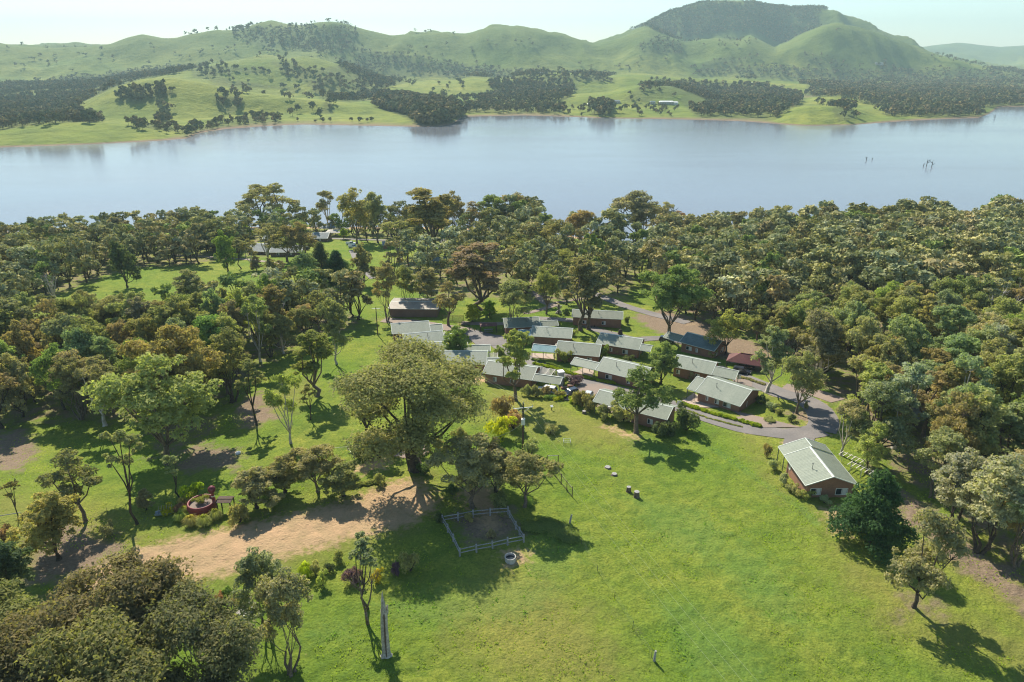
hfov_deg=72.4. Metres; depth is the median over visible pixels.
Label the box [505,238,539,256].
gum tree
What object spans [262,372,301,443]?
gum tree
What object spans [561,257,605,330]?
gum tree
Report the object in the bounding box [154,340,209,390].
gum tree
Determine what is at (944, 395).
gum tree
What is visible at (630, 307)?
road
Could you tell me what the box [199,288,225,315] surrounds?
gum tree
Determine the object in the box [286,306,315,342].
gum tree
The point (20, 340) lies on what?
gum tree
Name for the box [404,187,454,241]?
gum tree
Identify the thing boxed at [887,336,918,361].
gum tree
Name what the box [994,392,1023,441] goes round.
gum tree
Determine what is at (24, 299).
gum tree
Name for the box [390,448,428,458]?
stone ring
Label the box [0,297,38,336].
gum tree
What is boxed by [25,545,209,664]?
gum tree
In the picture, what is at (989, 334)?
gum tree
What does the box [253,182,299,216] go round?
gum tree
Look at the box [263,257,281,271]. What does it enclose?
gum tree
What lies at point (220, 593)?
shrub
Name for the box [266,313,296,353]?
gum tree
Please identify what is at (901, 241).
woodland
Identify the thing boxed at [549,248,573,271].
gum tree
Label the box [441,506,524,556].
paddock fence
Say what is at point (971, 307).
gum tree
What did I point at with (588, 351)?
brick cottage
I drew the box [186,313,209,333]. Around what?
gum tree
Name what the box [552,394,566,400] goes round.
shrub
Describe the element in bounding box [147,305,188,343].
gum tree
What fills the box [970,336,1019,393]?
gum tree
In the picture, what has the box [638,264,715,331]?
gum tree
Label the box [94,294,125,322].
gum tree
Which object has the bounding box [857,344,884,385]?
gum tree
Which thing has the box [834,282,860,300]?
gum tree
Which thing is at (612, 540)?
power line
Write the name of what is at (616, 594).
wire fence
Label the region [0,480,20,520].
gum tree
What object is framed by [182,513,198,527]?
grass tussock
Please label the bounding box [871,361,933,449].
gum tree
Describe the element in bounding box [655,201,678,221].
gum tree
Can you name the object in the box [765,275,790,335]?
gum tree
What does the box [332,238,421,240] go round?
road
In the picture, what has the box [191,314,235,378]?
gum tree
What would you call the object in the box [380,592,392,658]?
dead tree
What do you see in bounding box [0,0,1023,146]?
hills
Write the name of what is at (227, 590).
shrub
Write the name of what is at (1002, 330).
gum tree
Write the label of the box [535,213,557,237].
gum tree
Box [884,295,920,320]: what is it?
gum tree
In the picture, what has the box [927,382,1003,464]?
gum tree
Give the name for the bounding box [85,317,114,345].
gum tree
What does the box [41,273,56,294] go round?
dead gum tree
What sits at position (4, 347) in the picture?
gum tree
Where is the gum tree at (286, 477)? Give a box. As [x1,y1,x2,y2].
[262,452,306,492]
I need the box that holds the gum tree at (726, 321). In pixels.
[703,308,753,354]
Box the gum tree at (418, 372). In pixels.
[328,332,498,473]
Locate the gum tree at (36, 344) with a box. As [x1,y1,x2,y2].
[32,340,44,358]
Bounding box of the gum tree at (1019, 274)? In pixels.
[1001,269,1023,298]
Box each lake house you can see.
[249,243,269,254]
[269,245,305,256]
[311,232,331,241]
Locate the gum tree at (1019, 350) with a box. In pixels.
[1014,337,1023,397]
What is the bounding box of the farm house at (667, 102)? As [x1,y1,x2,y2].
[659,101,673,104]
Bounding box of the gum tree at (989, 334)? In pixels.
[965,323,1001,356]
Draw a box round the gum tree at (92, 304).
[86,293,104,315]
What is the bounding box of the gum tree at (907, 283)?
[894,280,925,306]
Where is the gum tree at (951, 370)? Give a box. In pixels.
[928,361,975,395]
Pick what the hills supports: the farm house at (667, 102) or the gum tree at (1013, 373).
the farm house at (667, 102)
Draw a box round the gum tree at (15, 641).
[0,564,102,681]
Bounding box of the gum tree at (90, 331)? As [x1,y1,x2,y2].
[63,318,106,393]
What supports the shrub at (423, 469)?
on the ground at (322, 529)
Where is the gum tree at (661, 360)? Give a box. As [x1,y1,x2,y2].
[639,340,681,383]
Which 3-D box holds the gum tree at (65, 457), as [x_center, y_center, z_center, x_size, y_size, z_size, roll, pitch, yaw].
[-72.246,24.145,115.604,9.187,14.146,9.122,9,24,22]
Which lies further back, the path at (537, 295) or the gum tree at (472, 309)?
the path at (537, 295)
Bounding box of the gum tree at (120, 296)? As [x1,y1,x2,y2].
[104,292,126,325]
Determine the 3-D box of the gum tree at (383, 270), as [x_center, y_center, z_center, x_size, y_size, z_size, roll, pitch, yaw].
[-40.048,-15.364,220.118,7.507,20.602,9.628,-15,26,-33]
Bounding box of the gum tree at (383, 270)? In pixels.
[371,260,397,321]
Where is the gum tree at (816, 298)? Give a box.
[795,290,830,308]
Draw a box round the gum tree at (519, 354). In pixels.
[495,328,533,400]
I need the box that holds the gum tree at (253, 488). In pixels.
[230,465,285,509]
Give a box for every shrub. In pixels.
[0,523,10,540]
[98,519,114,537]
[135,488,155,509]
[159,501,173,516]
[172,502,186,511]
[177,491,192,506]
[178,481,203,498]
[214,590,223,600]
[222,585,234,595]
[226,502,249,527]
[295,560,313,578]
[309,559,320,574]
[315,568,328,587]
[321,562,335,574]
[333,549,343,564]
[340,566,361,584]
[350,444,363,458]
[371,567,384,583]
[373,473,385,486]
[391,560,399,576]
[397,551,419,573]
[416,463,430,475]
[432,438,443,451]
[435,511,444,523]
[443,482,458,495]
[449,426,467,437]
[464,512,472,522]
[483,416,517,442]
[485,528,495,538]
[489,395,514,417]
[490,489,507,507]
[492,347,505,356]
[504,409,521,428]
[520,385,533,396]
[522,437,538,453]
[527,384,543,397]
[542,385,550,395]
[543,393,556,399]
[543,421,559,433]
[552,389,566,396]
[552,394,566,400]
[554,348,573,362]
[562,308,569,315]
[566,374,583,384]
[571,390,585,404]
[578,393,589,406]
[581,394,598,411]
[597,402,611,419]
[600,344,608,356]
[610,400,633,421]
[622,355,633,361]
[651,421,666,435]
[658,419,680,435]
[675,401,700,430]
[688,371,694,379]
[708,350,717,357]
[755,393,768,404]
[763,415,775,422]
[763,442,772,456]
[766,401,776,409]
[767,459,780,470]
[775,408,784,414]
[779,471,788,485]
[785,482,792,489]
[787,413,796,421]
[791,483,803,495]
[801,489,816,500]
[819,494,832,504]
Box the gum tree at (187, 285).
[166,269,206,294]
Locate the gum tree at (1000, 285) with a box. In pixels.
[977,275,1011,307]
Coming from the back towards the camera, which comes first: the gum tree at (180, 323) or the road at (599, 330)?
the road at (599, 330)
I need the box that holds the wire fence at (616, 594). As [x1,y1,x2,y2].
[581,537,651,657]
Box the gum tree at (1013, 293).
[1004,287,1023,303]
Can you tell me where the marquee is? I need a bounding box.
[326,229,348,234]
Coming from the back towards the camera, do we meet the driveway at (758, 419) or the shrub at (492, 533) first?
the driveway at (758, 419)
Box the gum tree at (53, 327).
[40,315,75,347]
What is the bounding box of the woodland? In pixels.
[0,194,1023,330]
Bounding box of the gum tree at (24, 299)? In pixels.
[10,291,39,351]
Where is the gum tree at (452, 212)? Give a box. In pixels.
[440,190,465,225]
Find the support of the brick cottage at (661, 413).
on the ground at (322, 529)
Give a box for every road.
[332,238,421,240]
[349,250,374,278]
[380,318,472,332]
[464,329,828,437]
[534,316,681,343]
[595,293,691,323]
[719,366,838,433]
[782,384,843,401]
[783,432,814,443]
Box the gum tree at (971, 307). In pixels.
[941,299,985,331]
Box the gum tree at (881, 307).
[870,290,898,332]
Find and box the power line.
[514,407,717,670]
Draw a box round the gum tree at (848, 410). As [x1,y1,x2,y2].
[835,398,865,455]
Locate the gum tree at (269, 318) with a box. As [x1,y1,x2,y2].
[253,310,280,357]
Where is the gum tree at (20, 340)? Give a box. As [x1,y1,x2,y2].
[1,319,44,369]
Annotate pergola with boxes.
[838,451,863,469]
[847,461,873,477]
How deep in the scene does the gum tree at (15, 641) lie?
73.63 m
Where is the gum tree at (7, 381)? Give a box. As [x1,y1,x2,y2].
[0,363,20,429]
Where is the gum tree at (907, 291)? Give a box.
[885,285,920,323]
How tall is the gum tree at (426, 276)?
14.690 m
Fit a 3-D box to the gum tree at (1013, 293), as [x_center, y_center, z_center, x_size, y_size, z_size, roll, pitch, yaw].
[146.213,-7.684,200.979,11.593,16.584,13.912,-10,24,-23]
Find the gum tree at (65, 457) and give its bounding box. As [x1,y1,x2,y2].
[35,447,102,522]
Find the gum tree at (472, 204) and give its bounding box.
[466,201,486,224]
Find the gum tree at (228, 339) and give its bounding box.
[207,326,250,403]
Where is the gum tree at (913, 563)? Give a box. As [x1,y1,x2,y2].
[883,506,972,608]
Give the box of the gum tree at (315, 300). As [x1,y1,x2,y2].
[307,290,330,332]
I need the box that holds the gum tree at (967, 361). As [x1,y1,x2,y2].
[948,352,996,392]
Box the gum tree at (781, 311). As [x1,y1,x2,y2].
[769,304,797,347]
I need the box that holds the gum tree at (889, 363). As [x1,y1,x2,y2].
[858,361,907,419]
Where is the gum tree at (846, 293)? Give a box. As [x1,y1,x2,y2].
[831,280,860,341]
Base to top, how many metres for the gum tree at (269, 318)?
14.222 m
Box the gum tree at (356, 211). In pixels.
[336,187,369,243]
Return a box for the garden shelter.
[215,496,234,509]
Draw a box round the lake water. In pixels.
[0,107,1023,242]
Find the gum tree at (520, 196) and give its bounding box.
[500,191,531,234]
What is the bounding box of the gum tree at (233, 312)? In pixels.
[216,299,248,336]
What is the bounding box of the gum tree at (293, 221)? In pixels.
[283,219,308,253]
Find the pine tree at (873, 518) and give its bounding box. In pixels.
[826,467,921,566]
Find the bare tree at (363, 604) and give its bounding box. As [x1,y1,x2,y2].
[350,566,378,624]
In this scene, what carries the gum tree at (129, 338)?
on the ground at (322, 529)
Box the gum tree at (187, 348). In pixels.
[174,339,211,378]
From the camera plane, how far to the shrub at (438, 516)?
113.81 m
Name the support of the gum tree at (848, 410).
on the ground at (322, 529)
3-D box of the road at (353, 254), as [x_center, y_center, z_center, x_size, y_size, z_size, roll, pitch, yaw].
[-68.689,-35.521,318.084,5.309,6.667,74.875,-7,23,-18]
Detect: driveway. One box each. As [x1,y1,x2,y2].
[558,384,616,399]
[726,410,798,426]
[733,373,751,386]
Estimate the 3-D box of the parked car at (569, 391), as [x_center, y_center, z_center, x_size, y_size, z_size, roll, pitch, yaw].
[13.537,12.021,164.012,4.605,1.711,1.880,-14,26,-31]
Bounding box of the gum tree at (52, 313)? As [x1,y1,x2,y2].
[31,305,61,330]
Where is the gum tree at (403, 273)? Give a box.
[394,264,420,298]
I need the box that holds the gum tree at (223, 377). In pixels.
[208,354,238,394]
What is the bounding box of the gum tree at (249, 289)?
[240,280,262,337]
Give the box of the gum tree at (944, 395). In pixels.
[917,385,955,422]
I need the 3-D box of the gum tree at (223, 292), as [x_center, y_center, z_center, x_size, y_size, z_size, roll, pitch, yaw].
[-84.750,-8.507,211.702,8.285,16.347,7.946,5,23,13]
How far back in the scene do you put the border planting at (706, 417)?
152.11 m
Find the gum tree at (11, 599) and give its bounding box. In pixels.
[0,573,46,625]
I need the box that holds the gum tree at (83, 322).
[78,317,92,325]
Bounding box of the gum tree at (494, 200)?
[476,194,507,218]
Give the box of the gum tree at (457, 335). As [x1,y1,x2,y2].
[442,325,471,349]
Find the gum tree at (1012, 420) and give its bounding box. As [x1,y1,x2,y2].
[988,402,1023,459]
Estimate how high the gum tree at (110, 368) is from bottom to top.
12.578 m
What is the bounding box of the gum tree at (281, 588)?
[249,565,313,677]
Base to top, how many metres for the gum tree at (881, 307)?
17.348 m
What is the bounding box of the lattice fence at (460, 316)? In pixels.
[442,315,463,320]
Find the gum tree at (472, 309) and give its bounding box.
[463,304,481,321]
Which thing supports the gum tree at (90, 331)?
on the ground at (322, 529)
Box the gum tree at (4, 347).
[0,339,27,389]
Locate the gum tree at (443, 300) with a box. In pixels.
[432,280,466,325]
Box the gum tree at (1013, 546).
[1005,478,1023,569]
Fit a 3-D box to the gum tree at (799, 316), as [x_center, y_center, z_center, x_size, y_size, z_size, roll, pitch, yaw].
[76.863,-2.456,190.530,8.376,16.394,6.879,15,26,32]
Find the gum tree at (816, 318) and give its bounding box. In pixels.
[804,307,850,369]
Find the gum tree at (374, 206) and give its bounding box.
[357,191,390,242]
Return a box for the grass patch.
[519,516,581,543]
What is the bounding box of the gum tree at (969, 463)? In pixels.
[929,446,989,523]
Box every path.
[178,255,278,263]
[462,321,502,324]
[525,291,557,313]
[549,298,582,303]
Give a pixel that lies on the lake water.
(562, 167)
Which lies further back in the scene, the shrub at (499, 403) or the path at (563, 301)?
the path at (563, 301)
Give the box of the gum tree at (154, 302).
[151,300,167,315]
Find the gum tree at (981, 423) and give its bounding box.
[938,389,1009,472]
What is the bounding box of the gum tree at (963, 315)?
[928,303,978,348]
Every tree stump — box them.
[626,486,630,492]
[633,490,639,498]
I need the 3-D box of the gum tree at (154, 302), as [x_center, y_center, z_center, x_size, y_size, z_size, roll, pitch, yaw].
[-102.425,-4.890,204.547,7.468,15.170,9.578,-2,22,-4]
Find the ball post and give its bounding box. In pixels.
[208,485,216,507]
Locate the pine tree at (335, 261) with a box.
[318,250,352,285]
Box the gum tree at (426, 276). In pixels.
[414,267,440,298]
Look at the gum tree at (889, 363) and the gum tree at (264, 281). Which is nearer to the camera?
the gum tree at (889, 363)
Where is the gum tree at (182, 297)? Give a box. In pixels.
[164,292,202,315]
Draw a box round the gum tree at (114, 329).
[105,318,132,371]
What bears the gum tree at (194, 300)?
on the ground at (322, 529)
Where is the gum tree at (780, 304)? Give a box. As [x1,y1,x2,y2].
[766,300,796,344]
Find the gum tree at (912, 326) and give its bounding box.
[888,313,934,371]
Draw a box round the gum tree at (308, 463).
[288,443,345,492]
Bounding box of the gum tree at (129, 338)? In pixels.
[119,337,143,358]
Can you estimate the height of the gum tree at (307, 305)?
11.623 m
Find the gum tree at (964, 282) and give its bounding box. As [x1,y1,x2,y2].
[950,275,968,298]
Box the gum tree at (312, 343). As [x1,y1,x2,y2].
[289,329,334,397]
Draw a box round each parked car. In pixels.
[538,384,557,394]
[564,386,578,397]
[586,390,593,396]
[659,335,674,343]
[733,365,750,374]
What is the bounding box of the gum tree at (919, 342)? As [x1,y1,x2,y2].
[892,330,928,357]
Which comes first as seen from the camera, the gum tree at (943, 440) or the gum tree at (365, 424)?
the gum tree at (943, 440)
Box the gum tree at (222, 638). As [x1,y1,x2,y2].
[134,578,271,681]
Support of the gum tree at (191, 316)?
on the ground at (322, 529)
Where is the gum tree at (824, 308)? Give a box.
[820,306,831,311]
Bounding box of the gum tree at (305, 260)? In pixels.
[291,250,319,273]
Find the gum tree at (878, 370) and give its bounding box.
[846,359,902,434]
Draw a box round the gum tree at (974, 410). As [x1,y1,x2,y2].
[924,389,987,466]
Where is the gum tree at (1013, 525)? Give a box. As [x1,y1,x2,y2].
[997,492,1023,531]
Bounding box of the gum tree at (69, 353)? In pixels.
[48,349,93,413]
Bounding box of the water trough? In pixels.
[505,552,515,564]
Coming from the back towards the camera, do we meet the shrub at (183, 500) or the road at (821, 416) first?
the road at (821, 416)
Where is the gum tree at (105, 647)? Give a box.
[13,600,175,681]
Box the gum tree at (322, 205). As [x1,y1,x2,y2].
[315,190,333,222]
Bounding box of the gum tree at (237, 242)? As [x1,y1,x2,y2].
[231,238,244,268]
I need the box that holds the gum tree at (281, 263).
[275,260,286,270]
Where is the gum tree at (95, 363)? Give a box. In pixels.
[72,354,111,426]
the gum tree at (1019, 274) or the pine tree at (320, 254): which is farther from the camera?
the pine tree at (320, 254)
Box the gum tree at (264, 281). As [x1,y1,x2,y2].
[254,273,278,320]
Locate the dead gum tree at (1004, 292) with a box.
[986,286,1022,306]
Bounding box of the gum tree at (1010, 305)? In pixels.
[981,296,1023,317]
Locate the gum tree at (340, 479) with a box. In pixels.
[317,460,360,496]
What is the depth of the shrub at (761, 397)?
159.85 m
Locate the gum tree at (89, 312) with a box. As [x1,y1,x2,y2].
[59,292,106,325]
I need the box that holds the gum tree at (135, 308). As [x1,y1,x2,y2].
[122,296,151,336]
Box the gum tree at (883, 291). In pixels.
[874,280,903,333]
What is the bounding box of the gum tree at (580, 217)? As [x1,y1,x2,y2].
[558,209,595,254]
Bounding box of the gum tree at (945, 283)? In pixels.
[931,276,965,323]
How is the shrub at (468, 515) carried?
on the ground at (322, 529)
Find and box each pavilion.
[319,222,352,232]
[480,322,496,332]
[726,353,765,369]
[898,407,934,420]
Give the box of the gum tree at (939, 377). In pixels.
[912,369,959,436]
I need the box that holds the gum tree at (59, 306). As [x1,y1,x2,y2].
[44,298,80,343]
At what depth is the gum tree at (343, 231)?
388.68 m
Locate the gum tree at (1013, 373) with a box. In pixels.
[975,351,1023,439]
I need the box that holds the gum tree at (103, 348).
[85,337,118,365]
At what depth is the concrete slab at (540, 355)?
192.48 m
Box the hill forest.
[0,0,1023,88]
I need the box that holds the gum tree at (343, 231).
[337,228,349,238]
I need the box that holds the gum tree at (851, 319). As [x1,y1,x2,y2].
[842,301,883,372]
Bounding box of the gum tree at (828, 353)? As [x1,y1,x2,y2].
[801,327,840,377]
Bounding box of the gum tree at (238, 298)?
[219,287,254,353]
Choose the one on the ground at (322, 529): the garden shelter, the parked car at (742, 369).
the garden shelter
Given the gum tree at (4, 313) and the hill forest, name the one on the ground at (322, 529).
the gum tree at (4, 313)
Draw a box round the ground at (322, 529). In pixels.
[0,227,1023,681]
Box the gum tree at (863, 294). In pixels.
[831,285,880,351]
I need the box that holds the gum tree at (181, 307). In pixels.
[164,295,196,324]
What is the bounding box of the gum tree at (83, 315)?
[50,313,88,342]
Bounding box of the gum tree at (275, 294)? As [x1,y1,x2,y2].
[256,284,292,346]
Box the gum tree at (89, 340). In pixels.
[57,327,108,392]
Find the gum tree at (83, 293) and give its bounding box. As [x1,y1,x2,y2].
[71,289,93,308]
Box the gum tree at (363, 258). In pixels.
[350,241,376,282]
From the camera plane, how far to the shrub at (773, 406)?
156.73 m
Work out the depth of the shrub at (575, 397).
157.88 m
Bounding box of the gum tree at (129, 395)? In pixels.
[75,352,223,465]
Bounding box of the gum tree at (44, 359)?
[27,342,81,410]
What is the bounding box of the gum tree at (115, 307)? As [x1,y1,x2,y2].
[104,291,156,337]
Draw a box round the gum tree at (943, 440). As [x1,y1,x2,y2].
[911,426,969,498]
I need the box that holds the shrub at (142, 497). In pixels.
[135,488,155,509]
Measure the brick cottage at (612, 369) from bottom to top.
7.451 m
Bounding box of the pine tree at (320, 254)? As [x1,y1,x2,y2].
[311,241,328,278]
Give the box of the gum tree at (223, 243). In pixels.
[211,229,237,271]
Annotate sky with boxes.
[0,0,1023,46]
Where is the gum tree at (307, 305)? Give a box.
[295,303,319,329]
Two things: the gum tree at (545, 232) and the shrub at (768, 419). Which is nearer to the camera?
the shrub at (768, 419)
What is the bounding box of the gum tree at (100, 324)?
[85,316,104,327]
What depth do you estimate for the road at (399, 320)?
222.14 m
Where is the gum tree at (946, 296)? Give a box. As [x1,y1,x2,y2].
[936,288,963,342]
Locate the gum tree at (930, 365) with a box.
[919,359,969,390]
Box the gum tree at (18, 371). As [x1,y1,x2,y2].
[0,352,34,417]
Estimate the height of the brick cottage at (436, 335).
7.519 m
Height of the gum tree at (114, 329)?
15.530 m
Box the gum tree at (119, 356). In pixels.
[103,341,124,374]
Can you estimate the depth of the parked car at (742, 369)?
181.00 m
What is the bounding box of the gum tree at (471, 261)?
[443,241,504,310]
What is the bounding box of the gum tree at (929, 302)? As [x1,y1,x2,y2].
[914,293,947,337]
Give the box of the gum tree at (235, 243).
[231,237,245,256]
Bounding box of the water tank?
[557,369,564,385]
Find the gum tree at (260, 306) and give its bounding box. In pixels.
[239,294,272,361]
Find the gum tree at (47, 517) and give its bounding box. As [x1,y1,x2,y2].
[5,490,83,561]
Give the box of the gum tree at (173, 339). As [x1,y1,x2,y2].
[116,323,227,434]
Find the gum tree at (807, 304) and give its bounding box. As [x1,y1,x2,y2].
[791,299,818,351]
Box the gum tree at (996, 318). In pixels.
[960,311,1010,354]
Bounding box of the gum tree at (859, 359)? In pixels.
[847,354,881,398]
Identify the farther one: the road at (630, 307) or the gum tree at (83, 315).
the road at (630, 307)
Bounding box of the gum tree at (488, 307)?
[481,300,497,317]
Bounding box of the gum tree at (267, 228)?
[252,223,278,257]
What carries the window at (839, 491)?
in the brick cottage at (810, 467)
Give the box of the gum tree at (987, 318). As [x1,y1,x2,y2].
[976,316,1009,331]
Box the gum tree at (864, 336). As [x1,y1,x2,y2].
[844,315,889,386]
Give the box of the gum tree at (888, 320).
[881,318,893,337]
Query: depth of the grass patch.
112.35 m
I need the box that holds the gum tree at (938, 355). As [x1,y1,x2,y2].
[921,347,954,395]
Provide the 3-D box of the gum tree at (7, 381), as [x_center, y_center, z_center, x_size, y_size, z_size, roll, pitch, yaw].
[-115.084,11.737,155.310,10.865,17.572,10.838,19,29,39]
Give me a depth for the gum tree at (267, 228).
314.31 m
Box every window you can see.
[723,402,730,408]
[810,488,821,494]
[835,488,847,494]
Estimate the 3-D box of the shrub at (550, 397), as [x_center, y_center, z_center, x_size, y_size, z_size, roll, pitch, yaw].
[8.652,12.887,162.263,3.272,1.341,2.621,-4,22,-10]
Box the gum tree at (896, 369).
[866,364,907,416]
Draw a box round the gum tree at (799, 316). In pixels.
[780,303,810,355]
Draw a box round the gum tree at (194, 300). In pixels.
[186,292,209,310]
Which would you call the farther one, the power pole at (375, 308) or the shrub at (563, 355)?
the power pole at (375, 308)
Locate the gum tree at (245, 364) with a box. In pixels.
[233,358,266,425]
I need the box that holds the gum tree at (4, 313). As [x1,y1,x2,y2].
[0,307,21,337]
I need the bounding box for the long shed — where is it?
[388,298,440,316]
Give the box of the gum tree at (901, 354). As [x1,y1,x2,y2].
[877,335,918,391]
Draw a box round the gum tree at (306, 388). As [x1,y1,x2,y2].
[299,383,316,419]
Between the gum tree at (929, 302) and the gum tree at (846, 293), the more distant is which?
the gum tree at (846, 293)
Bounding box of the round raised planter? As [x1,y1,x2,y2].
[186,494,216,517]
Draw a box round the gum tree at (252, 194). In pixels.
[235,184,272,216]
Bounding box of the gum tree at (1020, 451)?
[994,448,1023,495]
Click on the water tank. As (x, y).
(560, 372)
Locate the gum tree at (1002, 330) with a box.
[986,322,1017,354]
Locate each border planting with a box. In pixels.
[351,479,384,486]
[531,358,571,371]
[532,361,615,384]
[676,400,762,427]
[678,407,742,426]
[741,376,765,384]
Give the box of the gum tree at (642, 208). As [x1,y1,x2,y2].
[609,190,661,232]
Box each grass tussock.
[173,511,185,520]
[178,505,187,514]
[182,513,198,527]
[194,513,213,527]
[209,508,223,520]
[527,496,532,505]
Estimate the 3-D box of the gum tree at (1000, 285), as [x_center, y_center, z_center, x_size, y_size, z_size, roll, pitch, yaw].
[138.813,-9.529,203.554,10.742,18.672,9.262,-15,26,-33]
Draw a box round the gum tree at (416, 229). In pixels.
[377,220,422,258]
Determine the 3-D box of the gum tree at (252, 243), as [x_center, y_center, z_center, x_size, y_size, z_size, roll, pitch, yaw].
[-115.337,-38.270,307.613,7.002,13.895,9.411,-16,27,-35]
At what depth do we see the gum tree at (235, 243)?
336.60 m
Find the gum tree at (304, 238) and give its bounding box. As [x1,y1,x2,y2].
[278,221,319,254]
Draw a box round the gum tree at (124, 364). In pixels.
[112,337,157,411]
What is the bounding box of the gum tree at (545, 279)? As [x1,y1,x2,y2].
[531,264,560,313]
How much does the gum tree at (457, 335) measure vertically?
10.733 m
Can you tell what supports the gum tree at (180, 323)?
on the ground at (322, 529)
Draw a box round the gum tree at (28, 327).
[19,318,41,346]
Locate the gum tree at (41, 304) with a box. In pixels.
[28,298,57,330]
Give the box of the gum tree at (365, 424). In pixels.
[340,387,371,434]
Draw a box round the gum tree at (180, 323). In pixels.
[158,317,195,353]
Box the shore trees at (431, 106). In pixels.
[0,54,1023,134]
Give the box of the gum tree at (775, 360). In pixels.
[750,325,795,392]
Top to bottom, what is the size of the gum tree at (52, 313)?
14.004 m
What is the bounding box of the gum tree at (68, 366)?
[46,356,90,420]
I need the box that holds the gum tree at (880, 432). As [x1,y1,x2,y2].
[852,420,891,473]
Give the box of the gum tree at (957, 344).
[943,332,984,361]
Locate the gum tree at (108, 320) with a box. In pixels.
[104,317,132,344]
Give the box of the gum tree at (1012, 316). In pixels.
[1002,312,1023,348]
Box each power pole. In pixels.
[372,307,379,334]
[513,402,532,449]
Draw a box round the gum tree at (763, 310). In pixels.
[746,303,770,340]
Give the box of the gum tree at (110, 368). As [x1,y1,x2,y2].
[92,365,120,412]
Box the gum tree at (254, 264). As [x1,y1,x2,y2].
[249,256,263,270]
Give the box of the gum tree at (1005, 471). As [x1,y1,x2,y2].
[953,452,1023,555]
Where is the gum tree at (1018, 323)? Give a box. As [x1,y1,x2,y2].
[1002,317,1023,356]
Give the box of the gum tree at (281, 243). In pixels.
[270,229,297,261]
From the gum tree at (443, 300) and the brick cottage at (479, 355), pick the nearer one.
the brick cottage at (479, 355)
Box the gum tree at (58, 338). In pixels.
[39,312,82,367]
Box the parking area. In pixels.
[469,332,506,344]
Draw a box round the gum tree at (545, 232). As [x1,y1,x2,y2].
[533,218,568,247]
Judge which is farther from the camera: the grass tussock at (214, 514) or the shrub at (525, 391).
the shrub at (525, 391)
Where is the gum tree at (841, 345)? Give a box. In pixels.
[811,319,849,376]
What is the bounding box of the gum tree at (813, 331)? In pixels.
[806,309,833,368]
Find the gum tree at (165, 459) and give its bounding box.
[159,455,179,497]
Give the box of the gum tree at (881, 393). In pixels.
[842,378,919,454]
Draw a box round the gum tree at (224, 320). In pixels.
[206,311,242,370]
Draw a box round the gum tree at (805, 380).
[781,350,828,413]
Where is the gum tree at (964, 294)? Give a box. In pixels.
[959,293,969,305]
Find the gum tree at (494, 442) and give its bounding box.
[483,436,512,492]
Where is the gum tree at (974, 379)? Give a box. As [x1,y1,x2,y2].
[967,371,981,385]
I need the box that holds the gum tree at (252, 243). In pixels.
[239,238,257,267]
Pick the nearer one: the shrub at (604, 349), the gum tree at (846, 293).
the shrub at (604, 349)
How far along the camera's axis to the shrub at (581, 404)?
157.48 m
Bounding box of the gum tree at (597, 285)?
[573,261,610,329]
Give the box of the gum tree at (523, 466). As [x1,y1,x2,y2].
[488,449,563,507]
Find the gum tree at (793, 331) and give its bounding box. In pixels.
[787,309,816,368]
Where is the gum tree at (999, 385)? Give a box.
[979,378,1020,399]
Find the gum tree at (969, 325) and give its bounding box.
[954,321,978,334]
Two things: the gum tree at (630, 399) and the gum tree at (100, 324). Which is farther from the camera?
the gum tree at (100, 324)
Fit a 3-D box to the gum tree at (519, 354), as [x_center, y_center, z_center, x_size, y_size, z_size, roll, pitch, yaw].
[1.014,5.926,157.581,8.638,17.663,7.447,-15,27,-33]
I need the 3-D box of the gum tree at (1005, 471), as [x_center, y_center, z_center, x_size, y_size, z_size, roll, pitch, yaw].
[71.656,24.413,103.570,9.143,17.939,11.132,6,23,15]
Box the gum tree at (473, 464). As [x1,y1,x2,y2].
[423,432,505,508]
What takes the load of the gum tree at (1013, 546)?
on the ground at (322, 529)
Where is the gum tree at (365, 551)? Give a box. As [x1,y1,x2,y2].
[348,531,377,609]
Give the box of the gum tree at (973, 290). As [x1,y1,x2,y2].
[963,273,996,308]
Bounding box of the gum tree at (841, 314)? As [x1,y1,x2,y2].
[830,300,878,358]
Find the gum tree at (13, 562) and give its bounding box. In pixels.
[0,541,34,588]
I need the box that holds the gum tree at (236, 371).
[219,334,252,376]
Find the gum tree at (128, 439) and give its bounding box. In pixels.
[98,429,143,524]
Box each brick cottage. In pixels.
[390,320,442,341]
[401,330,454,342]
[422,341,490,355]
[440,350,500,371]
[482,359,564,390]
[502,317,558,333]
[518,326,573,344]
[531,340,602,361]
[570,357,654,388]
[571,309,622,327]
[593,389,676,426]
[596,332,653,357]
[663,331,724,357]
[673,354,738,382]
[686,376,761,411]
[777,438,857,497]
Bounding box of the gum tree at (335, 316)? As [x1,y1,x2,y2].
[315,297,353,363]
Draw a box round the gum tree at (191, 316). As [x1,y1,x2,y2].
[186,307,209,326]
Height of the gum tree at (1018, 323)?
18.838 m
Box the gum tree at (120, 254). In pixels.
[107,240,141,287]
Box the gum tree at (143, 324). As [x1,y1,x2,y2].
[121,312,159,341]
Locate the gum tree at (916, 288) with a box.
[899,282,923,319]
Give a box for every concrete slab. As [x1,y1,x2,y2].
[531,353,553,358]
[576,368,593,376]
[682,393,717,406]
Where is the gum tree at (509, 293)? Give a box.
[497,278,533,317]
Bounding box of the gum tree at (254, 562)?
[230,546,283,635]
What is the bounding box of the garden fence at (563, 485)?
[546,457,572,496]
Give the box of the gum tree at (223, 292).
[219,288,233,300]
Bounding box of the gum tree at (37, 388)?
[17,356,46,401]
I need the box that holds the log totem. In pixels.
[555,304,561,313]

